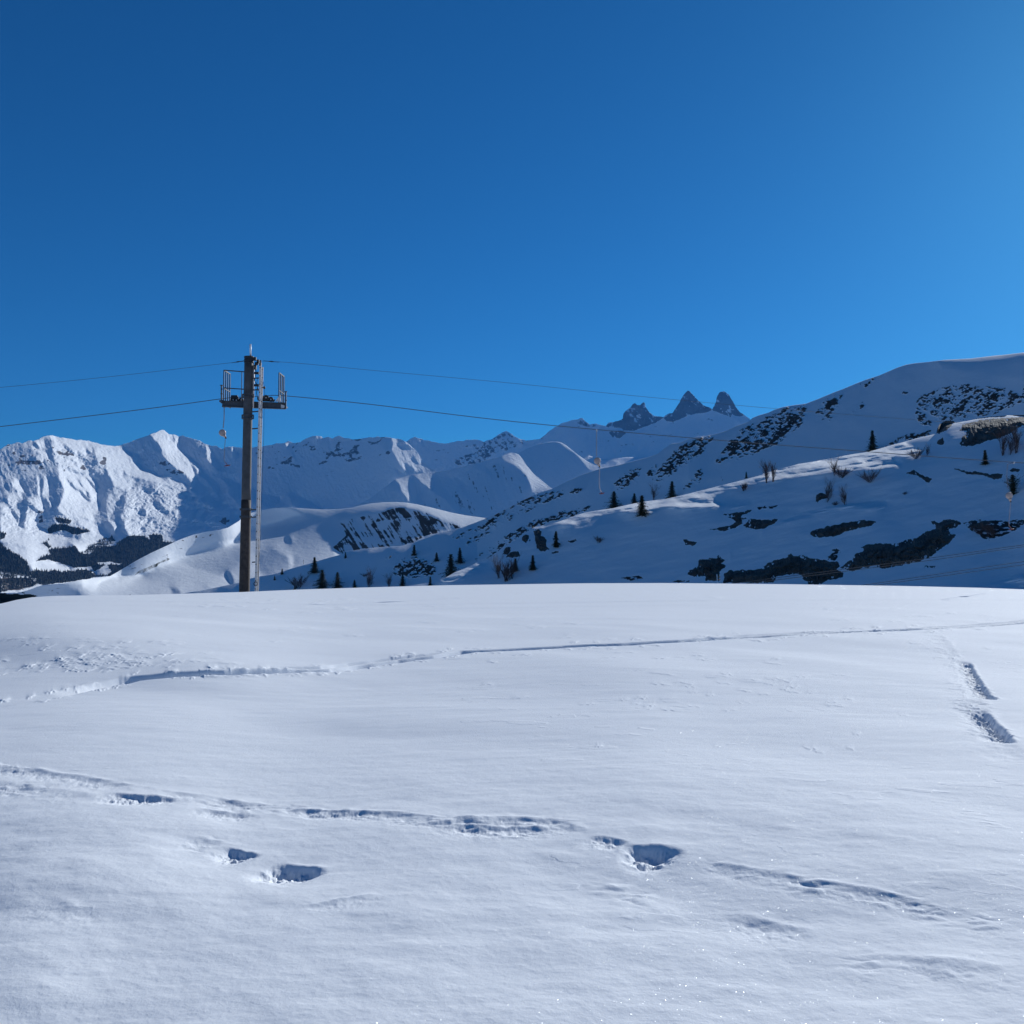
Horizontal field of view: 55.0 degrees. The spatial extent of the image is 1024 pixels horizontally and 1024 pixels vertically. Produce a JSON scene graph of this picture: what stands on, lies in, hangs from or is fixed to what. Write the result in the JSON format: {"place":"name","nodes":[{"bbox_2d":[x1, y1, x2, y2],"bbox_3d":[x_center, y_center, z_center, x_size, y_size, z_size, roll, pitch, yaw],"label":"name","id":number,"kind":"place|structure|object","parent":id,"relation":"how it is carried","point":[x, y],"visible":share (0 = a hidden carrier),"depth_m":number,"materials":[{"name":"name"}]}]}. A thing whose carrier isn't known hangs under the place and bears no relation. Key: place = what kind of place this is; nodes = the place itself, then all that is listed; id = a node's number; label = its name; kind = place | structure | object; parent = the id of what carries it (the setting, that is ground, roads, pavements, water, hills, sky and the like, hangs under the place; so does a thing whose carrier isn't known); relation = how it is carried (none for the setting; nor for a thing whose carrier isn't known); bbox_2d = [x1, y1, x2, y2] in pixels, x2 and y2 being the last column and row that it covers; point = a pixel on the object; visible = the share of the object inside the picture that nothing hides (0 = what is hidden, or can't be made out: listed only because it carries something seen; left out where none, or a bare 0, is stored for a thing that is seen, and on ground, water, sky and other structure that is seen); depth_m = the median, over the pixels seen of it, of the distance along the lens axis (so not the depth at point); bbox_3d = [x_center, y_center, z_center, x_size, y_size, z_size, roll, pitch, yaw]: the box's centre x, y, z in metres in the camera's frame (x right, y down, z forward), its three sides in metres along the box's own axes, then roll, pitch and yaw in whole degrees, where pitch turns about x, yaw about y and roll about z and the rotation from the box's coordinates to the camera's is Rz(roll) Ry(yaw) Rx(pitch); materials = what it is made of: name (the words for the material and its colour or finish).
{"place":"outdoors","nodes":[
{"label":"outdoors","id":0,"kind":"place"},
{"bbox_2d":[0,430,435,592],"bbox_3d":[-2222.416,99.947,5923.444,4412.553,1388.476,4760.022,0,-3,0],"label":"mountain massif","id":1,"kind":"structure","parent":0,"point":[169,487],"depth_m":5939.31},
{"bbox_2d":[0,502,484,603],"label":"snowy hill","id":2,"kind":"structure","parent":0,"point":[290,538],"depth_m":780.81,"materials":[{"name":"white snow"}]},
{"bbox_2d":[351,453,551,517],"bbox_3d":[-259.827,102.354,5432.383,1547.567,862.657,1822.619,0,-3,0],"label":"mountain ridge","id":3,"kind":"structure","parent":0,"point":[486,488],"depth_m":5045.77,"materials":[{"name":"white snow"}]},
{"bbox_2d":[0,583,1023,1023],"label":"snow field","id":4,"kind":"structure","parent":0,"point":[642,803],"depth_m":6.25,"materials":[{"name":"white snow"}]},
{"bbox_2d":[219,344,287,591],"bbox_3d":[-12.042,-1.445,45.620,3.295,12.565,1.629,0,-3,0],"label":"lift pylon","id":5,"kind":"object","parent":4,"relation":"on","point":[247,404],"visible":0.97,"depth_m":45.06,"materials":[{"name":"metal"}]},
{"bbox_2d":[0,361,243,387],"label":"signal wire","id":6,"kind":"object","parent":5,"relation":"attached to","point":[119,375],"visible":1,"depth_m":45.41,"materials":[{"name":"metal"}]},
{"bbox_2d":[0,395,1020,462],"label":"haul cable","id":7,"kind":"object","parent":5,"relation":"attached to","point":[512,421],"visible":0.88,"depth_m":45.83,"materials":[{"name":"metal"}]},
{"bbox_2d":[219,407,229,465],"bbox_3d":[-13.315,-3.532,45.626,0.562,2.837,0.171,0,-3,0],"label":"tow hanger","id":8,"kind":"object","parent":7,"relation":"hanging from","point":[222,432],"visible":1,"depth_m":45.58,"materials":[{"name":"grey metal"}]},
{"bbox_2d":[594,429,603,493],"bbox_3d":[4.060,-2.345,45.853,0.494,3.033,0.171,0,-3,0],"label":"tow hanger","id":9,"kind":"object","parent":7,"relation":"hanging from","point":[597,460],"visible":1,"depth_m":45.80,"materials":[{"name":"metal"}]},
{"bbox_2d":[1005,462,1014,529],"bbox_3d":[23.964,-0.778,47.283,0.459,3.296,0.171,0,-3,0],"label":"tow hanger","id":10,"kind":"object","parent":7,"relation":"hanging from","point":[1009,495],"visible":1,"depth_m":47.23,"materials":[{"name":"metal"}]},
{"bbox_2d":[268,361,1015,426],"bbox_3d":[12.681,-5.189,46.808,49.214,3.458,0.230,0,-3,-4],"label":"signal wire","id":11,"kind":"object","parent":5,"relation":"attached to","point":[640,396],"visible":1,"depth_m":46.31,"materials":[{"name":"metal"}]},
{"bbox_2d":[731,545,1020,583],"bbox_3d":[25.611,2.369,55.950,26.300,3.423,0.026,0,-3,0],"label":"lift wire","id":12,"kind":"object","parent":4,"relation":"on","point":[879,564],"visible":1,"depth_m":55.91,"materials":[{"name":"metal"}]},
{"bbox_2d":[746,547,1019,583],"bbox_3d":[25.609,2.478,55.945,26.299,3.446,0.026,0,-3,0],"label":"lift wire","id":13,"kind":"object","parent":4,"relation":"on","point":[882,566],"visible":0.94,"depth_m":55.91,"materials":[{"name":"metal"}]},
{"bbox_2d":[0,0,1023,448],"label":"sky","id":14,"kind":"structure","parent":0,"point":[768,204],"materials":[{"name":"blue"}]},
{"bbox_2d":[518,442,603,488],"bbox_3d":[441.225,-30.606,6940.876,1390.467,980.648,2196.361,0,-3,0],"label":"mountain dome","id":15,"kind":"structure","parent":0,"point":[552,465],"depth_m":6833.16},
{"bbox_2d":[407,391,749,471],"bbox_3d":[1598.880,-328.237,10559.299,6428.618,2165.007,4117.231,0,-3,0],"label":"mountain range","id":16,"kind":"structure","parent":0,"point":[689,417],"depth_m":10518.90,"materials":[{"name":"white snow"}]},
{"bbox_2d":[183,352,1023,593],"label":"hillside","id":17,"kind":"structure","parent":0,"point":[932,393],"depth_m":288.60,"materials":[{"name":"white snow"}]},
{"bbox_2d":[284,573,310,587],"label":"bare shrub","id":18,"kind":"object","parent":17,"relation":"on","point":[299,582],"visible":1,"depth_m":315.56,"materials":[{"name":"brown plant"}]},
{"bbox_2d":[307,557,319,573],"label":"conifer","id":19,"kind":"object","parent":17,"relation":"on","point":[314,567],"visible":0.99,"depth_m":324.34,"materials":[{"name":"green plant"}]},
{"bbox_2d":[312,570,329,588],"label":"conifer","id":20,"kind":"object","parent":17,"relation":"on","point":[321,583],"visible":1,"depth_m":312.45,"materials":[{"name":"green plant"}]},
{"bbox_2d":[329,572,344,588],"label":"conifer","id":21,"kind":"object","parent":17,"relation":"on","point":[337,582],"visible":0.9,"depth_m":310.26,"materials":[{"name":"green plant"}]},
{"bbox_2d":[366,567,376,586],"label":"bare shrub","id":22,"kind":"object","parent":17,"relation":"on","point":[369,578],"visible":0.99,"depth_m":306.66,"materials":[{"name":"brown plant"}]},
{"bbox_2d":[384,570,392,585],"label":"bare shrub","id":23,"kind":"object","parent":17,"relation":"on","point":[388,582],"visible":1,"depth_m":304.35,"materials":[{"name":"brown plant"}]},
{"bbox_2d":[400,574,405,585],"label":"conifer","id":24,"kind":"object","parent":17,"relation":"on","point":[402,581],"visible":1,"depth_m":302.60,"materials":[{"name":"green plant"}]},
{"bbox_2d":[411,545,416,555],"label":"conifer","id":25,"kind":"object","parent":17,"relation":"on","point":[414,551],"visible":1,"depth_m":321.65,"materials":[{"name":"green plant"}]},
{"bbox_2d":[434,552,439,561],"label":"conifer","id":26,"kind":"object","parent":17,"relation":"on","point":[436,559],"visible":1,"depth_m":313.63,"materials":[{"name":"green plant"}]},
{"bbox_2d":[438,554,460,576],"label":"conifer","id":27,"kind":"object","parent":17,"relation":"on","point":[450,567],"visible":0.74,"depth_m":300.11,"materials":[{"name":"green plant"}]},
{"bbox_2d":[455,548,464,563],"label":"conifer","id":28,"kind":"object","parent":17,"relation":"on","point":[459,559],"visible":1,"depth_m":308.69,"materials":[{"name":"green plant"}]},
{"bbox_2d":[604,491,622,508],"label":"conifer","id":29,"kind":"object","parent":17,"relation":"on","point":[613,501],"visible":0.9,"depth_m":292.92,"materials":[{"name":"green plant"}]},
{"bbox_2d":[631,493,637,503],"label":"conifer","id":30,"kind":"object","parent":17,"relation":"on","point":[633,500],"visible":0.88,"depth_m":288.38,"materials":[{"name":"green plant"}]},
{"bbox_2d":[649,482,660,498],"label":"bare shrub","id":31,"kind":"object","parent":17,"relation":"on","point":[653,492],"visible":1,"depth_m":282.71,"materials":[{"name":"brown plant"}]},
{"bbox_2d":[664,481,676,498],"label":"conifer","id":32,"kind":"object","parent":17,"relation":"on","point":[671,491],"visible":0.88,"depth_m":276.02,"materials":[{"name":"green plant"}]},
{"bbox_2d":[864,430,877,450],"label":"conifer","id":33,"kind":"object","parent":17,"relation":"on","point":[872,442],"visible":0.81,"depth_m":238.07,"materials":[{"name":"green plant"}]},
{"bbox_2d":[583,456,646,467],"bbox_3d":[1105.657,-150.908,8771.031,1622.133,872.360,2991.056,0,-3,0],"label":"mountain spur","id":34,"kind":"structure","parent":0,"point":[604,463],"depth_m":9395.06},
{"bbox_2d":[411,415,1023,588],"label":"snowy knoll","id":35,"kind":"structure","parent":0,"point":[652,548],"depth_m":91.92,"materials":[{"name":"white snow"}]},
{"bbox_2d":[488,552,506,577],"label":"bare shrub","id":36,"kind":"object","parent":35,"relation":"on","point":[497,569],"visible":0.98,"depth_m":97.73,"materials":[{"name":"brown plant"}]},
{"bbox_2d":[503,547,510,554],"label":"rock outcrop","id":37,"kind":"object","parent":35,"relation":"on","point":[507,549],"visible":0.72,"depth_m":103.76,"materials":[{"name":"grey stone"}]},
{"bbox_2d":[499,553,521,581],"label":"bare shrub","id":38,"kind":"object","parent":35,"relation":"on","point":[507,571],"visible":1,"depth_m":96.57,"materials":[{"name":"brown plant"}]},
{"bbox_2d":[506,551,519,557],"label":"rock outcrop","id":39,"kind":"object","parent":35,"relation":"on","point":[513,554],"visible":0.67,"depth_m":102.25,"materials":[{"name":"grey stone"}]},
{"bbox_2d":[522,535,529,542],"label":"rock outcrop","id":40,"kind":"object","parent":35,"relation":"on","point":[525,538],"visible":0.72,"depth_m":105.31,"materials":[{"name":"grey stone"}]},
{"bbox_2d":[528,555,536,570],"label":"conifer","id":41,"kind":"object","parent":35,"relation":"on","point":[532,567],"visible":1,"depth_m":97.56,"materials":[{"name":"green plant"}]},
{"bbox_2d":[531,527,548,550],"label":"rock outcrop","id":42,"kind":"object","parent":35,"relation":"on","point":[540,540],"visible":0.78,"depth_m":102.88,"materials":[{"name":"grey stone"}]},
{"bbox_2d":[552,531,560,547],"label":"conifer","id":43,"kind":"object","parent":35,"relation":"on","point":[556,544],"visible":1,"depth_m":100.74,"materials":[{"name":"green plant"}]},
{"bbox_2d":[635,495,650,516],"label":"conifer","id":44,"kind":"object","parent":35,"relation":"on","point":[641,507],"visible":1,"depth_m":101.68,"materials":[{"name":"green plant"}]},
{"bbox_2d":[683,539,696,545],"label":"rock outcrop","id":45,"kind":"object","parent":35,"relation":"on","point":[692,543],"visible":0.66,"depth_m":94.01,"materials":[{"name":"grey stone"}]},
{"bbox_2d":[688,555,724,580],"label":"rock outcrop","id":46,"kind":"object","parent":35,"relation":"on","point":[710,568],"visible":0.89,"depth_m":88.29,"materials":[{"name":"grey stone"}]},
{"bbox_2d":[710,510,750,530],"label":"rock outcrop","id":47,"kind":"object","parent":35,"relation":"on","point":[737,518],"visible":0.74,"depth_m":95.24,"materials":[{"name":"grey stone"}]},
{"bbox_2d":[740,482,747,490],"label":"bare shrub","id":48,"kind":"object","parent":35,"relation":"on","point":[744,486],"visible":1,"depth_m":102.54,"materials":[{"name":"brown plant"}]},
{"bbox_2d":[743,519,777,529],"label":"rock outcrop","id":49,"kind":"object","parent":35,"relation":"on","point":[759,524],"visible":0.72,"depth_m":92.91,"materials":[{"name":"grey stone"}]},
{"bbox_2d":[757,460,770,482],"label":"bare shrub","id":50,"kind":"object","parent":35,"relation":"on","point":[766,475],"visible":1,"depth_m":101.94,"materials":[{"name":"brown plant"}]},
{"bbox_2d":[764,462,776,481],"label":"bare shrub","id":51,"kind":"object","parent":35,"relation":"on","point":[772,471],"visible":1,"depth_m":101.37,"materials":[{"name":"brown plant"}]},
{"bbox_2d":[723,554,842,584],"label":"rock outcrop","id":52,"kind":"object","parent":35,"relation":"on","point":[790,564],"visible":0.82,"depth_m":83.52,"materials":[{"name":"grey stone"}]},
{"bbox_2d":[815,493,826,501],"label":"rock outcrop","id":53,"kind":"object","parent":35,"relation":"on","point":[819,496],"visible":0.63,"depth_m":94.38,"materials":[{"name":"grey stone"}]},
{"bbox_2d":[824,477,834,501],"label":"bare shrub","id":54,"kind":"object","parent":35,"relation":"on","point":[828,492],"visible":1,"depth_m":93.01,"materials":[{"name":"brown plant"}]},
{"bbox_2d":[825,454,843,470],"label":"bare shrub","id":55,"kind":"object","parent":35,"relation":"on","point":[835,466],"visible":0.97,"depth_m":97.48,"materials":[{"name":"brown plant"}]},
{"bbox_2d":[829,463,853,477],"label":"bare shrub","id":56,"kind":"object","parent":35,"relation":"on","point":[838,472],"visible":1,"depth_m":96.51,"materials":[{"name":"brown plant"}]},
{"bbox_2d":[836,483,846,504],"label":"bare shrub","id":57,"kind":"object","parent":35,"relation":"on","point":[844,496],"visible":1,"depth_m":91.14,"materials":[{"name":"brown plant"}]},
{"bbox_2d":[810,520,875,537],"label":"rock outcrop","id":58,"kind":"object","parent":35,"relation":"on","point":[833,530],"visible":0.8,"depth_m":86.65,"materials":[{"name":"grey stone"}]},
{"bbox_2d":[856,468,879,482],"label":"bare shrub","id":59,"kind":"object","parent":35,"relation":"on","point":[866,478],"visible":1,"depth_m":93.73,"materials":[{"name":"brown plant"}]},
{"bbox_2d":[840,519,960,570],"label":"rock outcrop","id":60,"kind":"object","parent":35,"relation":"on","point":[939,537],"visible":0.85,"depth_m":79.11,"materials":[{"name":"grey stone"}]},
{"bbox_2d":[905,445,925,458],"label":"bare shrub","id":61,"kind":"object","parent":35,"relation":"on","point":[912,453],"visible":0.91,"depth_m":96.21,"materials":[{"name":"brown plant"}]},
{"bbox_2d":[906,470,931,482],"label":"rock outcrop","id":62,"kind":"object","parent":35,"relation":"on","point":[926,479],"visible":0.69,"depth_m":91.49,"materials":[{"name":"grey stone"}]},
{"bbox_2d":[937,438,943,444],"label":"rock outcrop","id":63,"kind":"object","parent":35,"relation":"on","point":[940,441],"visible":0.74,"depth_m":98.04,"materials":[{"name":"grey stone"}]},
{"bbox_2d":[866,561,1023,584],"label":"lift wire","id":64,"kind":"object","parent":35,"relation":"on","point":[941,573],"visible":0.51,"depth_m":55.89,"materials":[{"name":"metal"}]},
{"bbox_2d":[937,421,953,433],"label":"rock outcrop","id":65,"kind":"object","parent":35,"relation":"on","point":[944,426],"visible":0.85,"depth_m":103.97,"materials":[{"name":"grey stone"}]},
{"bbox_2d":[873,565,1019,585],"bbox_3d":[26.643,3.368,55.905,24.170,3.225,0.026,0,-3,0],"label":"lift wire","id":66,"kind":"object","parent":35,"relation":"on","point":[947,575],"visible":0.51,"depth_m":55.88,"materials":[{"name":"metal"}]},
{"bbox_2d":[955,469,1002,479],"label":"rock outcrop","id":67,"kind":"object","parent":35,"relation":"on","point":[995,476],"visible":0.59,"depth_m":86.10,"materials":[{"name":"grey stone"}]},
{"bbox_2d":[970,521,988,534],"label":"bare shrub","id":68,"kind":"object","parent":35,"relation":"on","point":[976,531],"visible":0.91,"depth_m":76.85,"materials":[{"name":"brown plant"}]},
{"bbox_2d":[968,521,991,527],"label":"rock outcrop","id":69,"kind":"object","parent":35,"relation":"on","point":[978,524],"visible":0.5,"depth_m":78.26,"materials":[{"name":"grey stone"}]},
{"bbox_2d":[981,450,989,464],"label":"conifer","id":70,"kind":"object","parent":35,"relation":"on","point":[985,458],"visible":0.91,"depth_m":87.76,"materials":[{"name":"green plant"}]},
{"bbox_2d":[977,518,1002,536],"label":"bare shrub","id":71,"kind":"object","parent":35,"relation":"on","point":[991,529],"visible":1,"depth_m":75.70,"materials":[{"name":"brown plant"}]},
{"bbox_2d":[960,415,1023,446],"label":"rock outcrop","id":72,"kind":"object","parent":35,"relation":"on","point":[977,433],"visible":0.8,"depth_m":95.28,"materials":[{"name":"grey stone"}]},
{"bbox_2d":[983,424,1009,455],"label":"bare shrub","id":73,"kind":"object","parent":35,"relation":"on","point":[1003,443],"visible":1,"depth_m":88.11,"materials":[{"name":"brown plant"}]},
{"bbox_2d":[996,420,1023,452],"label":"bare shrub","id":74,"kind":"object","parent":35,"relation":"on","point":[1017,439],"visible":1,"depth_m":87.16,"materials":[{"name":"brown plant"}]},
{"bbox_2d":[1005,427,1018,454],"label":"bare shrub","id":75,"kind":"object","parent":35,"relation":"on","point":[1011,445],"visible":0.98,"depth_m":87.42,"materials":[{"name":"brown plant"}]},
{"bbox_2d":[1004,475,1023,494],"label":"conifer","id":76,"kind":"object","parent":35,"relation":"on","point":[1013,486],"visible":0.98,"depth_m":80.27,"materials":[{"name":"green plant"}]},
{"bbox_3d":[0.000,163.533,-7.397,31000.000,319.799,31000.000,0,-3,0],"label":"valley floor","id":77,"kind":"structure","parent":0,"visible":0},
{"bbox_2d":[0,516,173,591],"bbox_3d":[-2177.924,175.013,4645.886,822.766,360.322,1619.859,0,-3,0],"label":"valley woods","id":78,"kind":"object","parent":77,"relation":"on","point":[78,558],"visible":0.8,"depth_m":4732.79,"materials":[{"name":"green plant"}]}
]}

